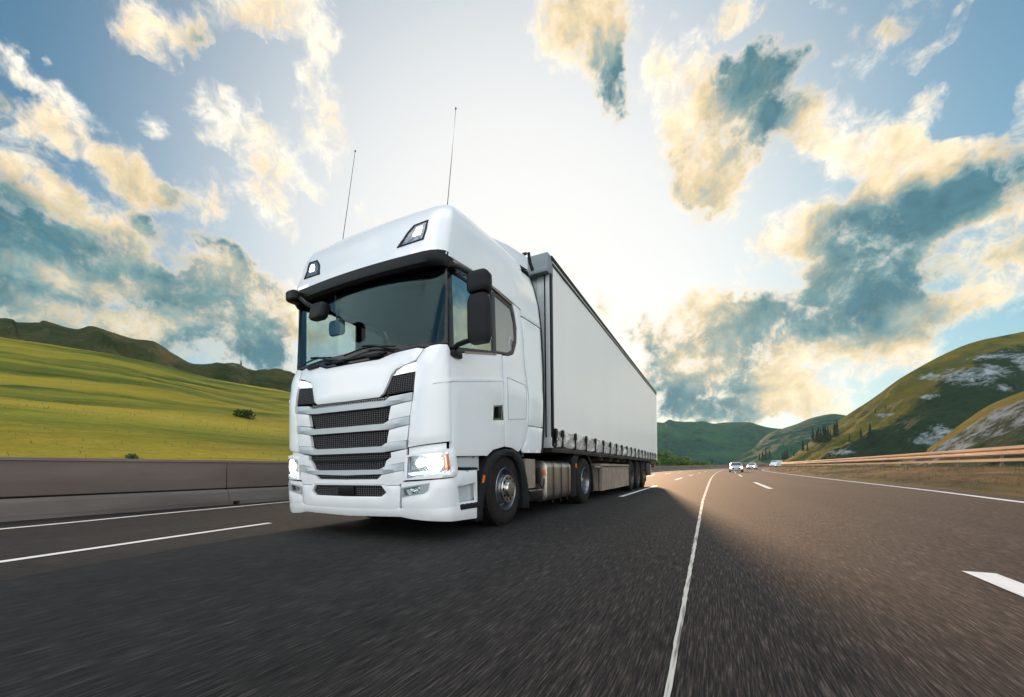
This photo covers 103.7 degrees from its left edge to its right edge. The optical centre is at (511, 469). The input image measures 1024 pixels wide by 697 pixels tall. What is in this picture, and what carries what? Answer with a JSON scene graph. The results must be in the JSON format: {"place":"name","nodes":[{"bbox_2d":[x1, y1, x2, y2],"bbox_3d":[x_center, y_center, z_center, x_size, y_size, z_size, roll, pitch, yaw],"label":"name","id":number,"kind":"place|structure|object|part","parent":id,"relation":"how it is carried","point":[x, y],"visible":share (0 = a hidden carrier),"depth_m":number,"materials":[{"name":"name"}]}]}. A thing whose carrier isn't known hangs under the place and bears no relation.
{"place":"outdoors","nodes":[
{"label":"outdoors","id":0,"kind":"place"},
{"bbox_2d":[0,337,292,460],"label":"meadow","id":1,"kind":"structure","parent":0,"point":[67,434],"depth_m":17.89,"materials":[{"name":"green plant"}]},
{"bbox_2d":[125,453,139,458],"bbox_3d":[-10.292,-0.284,10.909,0.850,0.346,0.372,-1,0,39],"label":"bush","id":2,"kind":"object","parent":1,"relation":"on","point":[132,456],"visible":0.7,"depth_m":10.71,"materials":[{"name":"green plant"}]},
{"bbox_2d":[233,409,255,418],"bbox_3d":[-14.820,-3.072,22.236,0.930,0.700,1.070,-1,0,41],"label":"bush","id":3,"kind":"object","parent":1,"relation":"on","point":[244,413],"visible":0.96,"depth_m":22.14,"materials":[{"name":"green plant"}]},
{"bbox_2d":[0,318,294,392],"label":"moor hill","id":4,"kind":"structure","parent":0,"point":[93,338],"depth_m":154.28,"materials":[{"name":"green plant"}]},
{"bbox_2d":[0,467,1023,696],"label":"road","id":5,"kind":"structure","parent":0,"point":[804,586],"depth_m":2.34,"materials":[{"name":"grey asphalt"}]},
{"bbox_2d":[0,457,771,521],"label":"concrete barrier","id":6,"kind":"object","parent":5,"relation":"on","point":[31,488],"visible":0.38,"depth_m":7.98,"materials":[{"name":"grey concrete"}]},
{"bbox_2d":[286,107,593,525],"bbox_3d":[-0.399,-1.912,7.169,3.032,5.348,6.332,-1,0,27],"label":"truck","id":7,"kind":"object","parent":5,"relation":"on","point":[425,400],"visible":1,"depth_m":4.77,"materials":[{"name":"white metal"}]},
{"bbox_3d":[-2.486,-1.810,6.171,0.052,1.076,1.690,-1,0,27],"label":"window frame","id":8,"kind":"part","parent":7,"relation":"part of","materials":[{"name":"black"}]},
{"bbox_3d":[-0.468,-0.847,4.780,0.128,1.395,1.402,-1,0,27],"label":"door","id":9,"kind":"part","parent":7,"relation":"part of","materials":[{"name":"white paint"}]},
{"bbox_3d":[-0.315,-1.836,5.079,0.066,1.081,1.690,-1,0,27],"label":"window frame","id":10,"kind":"part","parent":7,"relation":"part of","materials":[{"name":"black"}]},
{"bbox_2d":[0,469,1023,596],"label":"road markings","id":11,"kind":"object","parent":5,"relation":"on","point":[1009,584],"visible":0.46,"depth_m":4.10,"materials":[{"name":"paint"}]},
{"bbox_2d":[522,252,656,490],"bbox_3d":[2.664,-1.490,13.696,2.704,4.438,14.260,-1,0,27],"label":"trailer","id":12,"kind":"object","parent":5,"relation":"on","point":[600,401],"visible":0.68,"depth_m":9.07,"materials":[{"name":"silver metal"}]},
{"bbox_2d":[664,470,722,696],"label":"lane line","id":13,"kind":"object","parent":5,"relation":"on","point":[670,678],"visible":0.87,"depth_m":2.04,"materials":[{"name":"paint"}]},
{"bbox_2d":[727,462,744,471],"bbox_3d":[32.706,-0.419,58.734,2.200,1.450,4.540,-1,0,28],"label":"car","id":14,"kind":"object","parent":5,"relation":"on","point":[735,466],"visible":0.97,"depth_m":57.24,"materials":[{"name":"silver metal"}]},
{"bbox_2d":[746,463,757,468],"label":"car","id":15,"kind":"object","parent":5,"relation":"on","point":[751,465],"visible":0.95,"depth_m":88.84,"materials":[{"name":"white paint"}]},
{"bbox_2d":[769,460,782,466],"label":"van","id":16,"kind":"object","parent":5,"relation":"on","point":[775,463],"visible":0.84,"depth_m":129.53,"materials":[{"name":"white paint"}]},
{"bbox_2d":[0,0,1023,428],"label":"sky","id":17,"kind":"structure","parent":0,"point":[781,212],"materials":[{"name":"blue"}]},
{"bbox_2d":[657,419,779,464],"bbox_3d":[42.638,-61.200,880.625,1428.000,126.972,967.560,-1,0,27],"label":"wooded ridge","id":18,"kind":"structure","parent":0,"point":[716,443],"depth_m":699.68,"materials":[{"name":"green plant"}]},
{"bbox_2d":[721,414,845,464],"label":"wooded hill","id":19,"kind":"structure","parent":0,"point":[776,443],"depth_m":498.44,"materials":[{"name":"green plant"}]},
{"bbox_2d":[772,464,932,466],"bbox_3d":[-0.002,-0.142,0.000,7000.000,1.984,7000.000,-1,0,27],"label":"ground","id":20,"kind":"structure","parent":0,"point":[875,465],"depth_m":147.70,"materials":[{"name":"brown soil"}]},
{"bbox_2d":[651,451,666,465],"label":"bush","id":21,"kind":"object","parent":20,"relation":"on","point":[657,462],"visible":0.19,"depth_m":109.17,"materials":[{"name":"green plant"}]},
{"bbox_2d":[657,448,676,465],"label":"bush","id":22,"kind":"object","parent":20,"relation":"on","point":[670,459],"visible":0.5,"depth_m":111.00,"materials":[{"name":"green plant"}]},
{"bbox_2d":[673,455,691,465],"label":"bush","id":23,"kind":"object","parent":20,"relation":"on","point":[683,461],"visible":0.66,"depth_m":114.58,"materials":[{"name":"green plant"}]},
{"bbox_2d":[687,460,703,464],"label":"bush","id":24,"kind":"object","parent":20,"relation":"on","point":[699,462],"visible":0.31,"depth_m":118.38,"materials":[{"name":"green plant"}]},
{"bbox_2d":[768,464,1023,496],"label":"bank","id":25,"kind":"structure","parent":0,"point":[989,486],"depth_m":15.41,"materials":[{"name":"beige plant"}]},
{"bbox_2d":[781,445,1023,467],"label":"guardrail","id":26,"kind":"object","parent":25,"relation":"on","point":[1002,451],"visible":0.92,"depth_m":17.84,"materials":[{"name":"metal"}]},
{"bbox_2d":[783,332,1023,463],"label":"mountain","id":27,"kind":"structure","parent":0,"point":[931,403],"depth_m":216.34,"materials":[{"name":"green plant"}]},
{"bbox_2d":[809,428,814,441],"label":"conifer tree","id":28,"kind":"object","parent":27,"relation":"on","point":[812,436],"visible":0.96,"depth_m":277.31,"materials":[{"name":"green plant"}]},
{"bbox_2d":[815,427,820,441],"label":"conifer tree","id":29,"kind":"object","parent":27,"relation":"on","point":[817,436],"visible":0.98,"depth_m":267.11,"materials":[{"name":"green plant"}]},
{"bbox_2d":[823,426,826,441],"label":"conifer tree","id":30,"kind":"object","parent":27,"relation":"on","point":[825,435],"visible":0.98,"depth_m":257.94,"materials":[{"name":"green plant"}]},
{"bbox_2d":[825,427,829,440],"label":"conifer tree","id":31,"kind":"object","parent":27,"relation":"on","point":[827,436],"visible":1,"depth_m":255.79,"materials":[{"name":"green plant"}]},
{"bbox_2d":[834,420,838,436],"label":"conifer tree","id":32,"kind":"object","parent":27,"relation":"on","point":[836,434],"visible":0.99,"depth_m":252.56,"materials":[{"name":"green plant"}]},
{"bbox_2d":[867,423,871,437],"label":"conifer tree","id":33,"kind":"object","parent":27,"relation":"on","point":[869,433],"visible":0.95,"depth_m":213.86,"materials":[{"name":"green plant"}]},
{"bbox_2d":[869,429,875,445],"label":"conifer tree","id":34,"kind":"object","parent":27,"relation":"on","point":[872,442],"visible":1,"depth_m":209.42,"materials":[{"name":"green plant"}]},
{"bbox_2d":[887,391,1023,465],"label":"mountain spur","id":35,"kind":"structure","parent":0,"point":[1000,423],"depth_m":105.53,"materials":[{"name":"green plant"}]}
]}

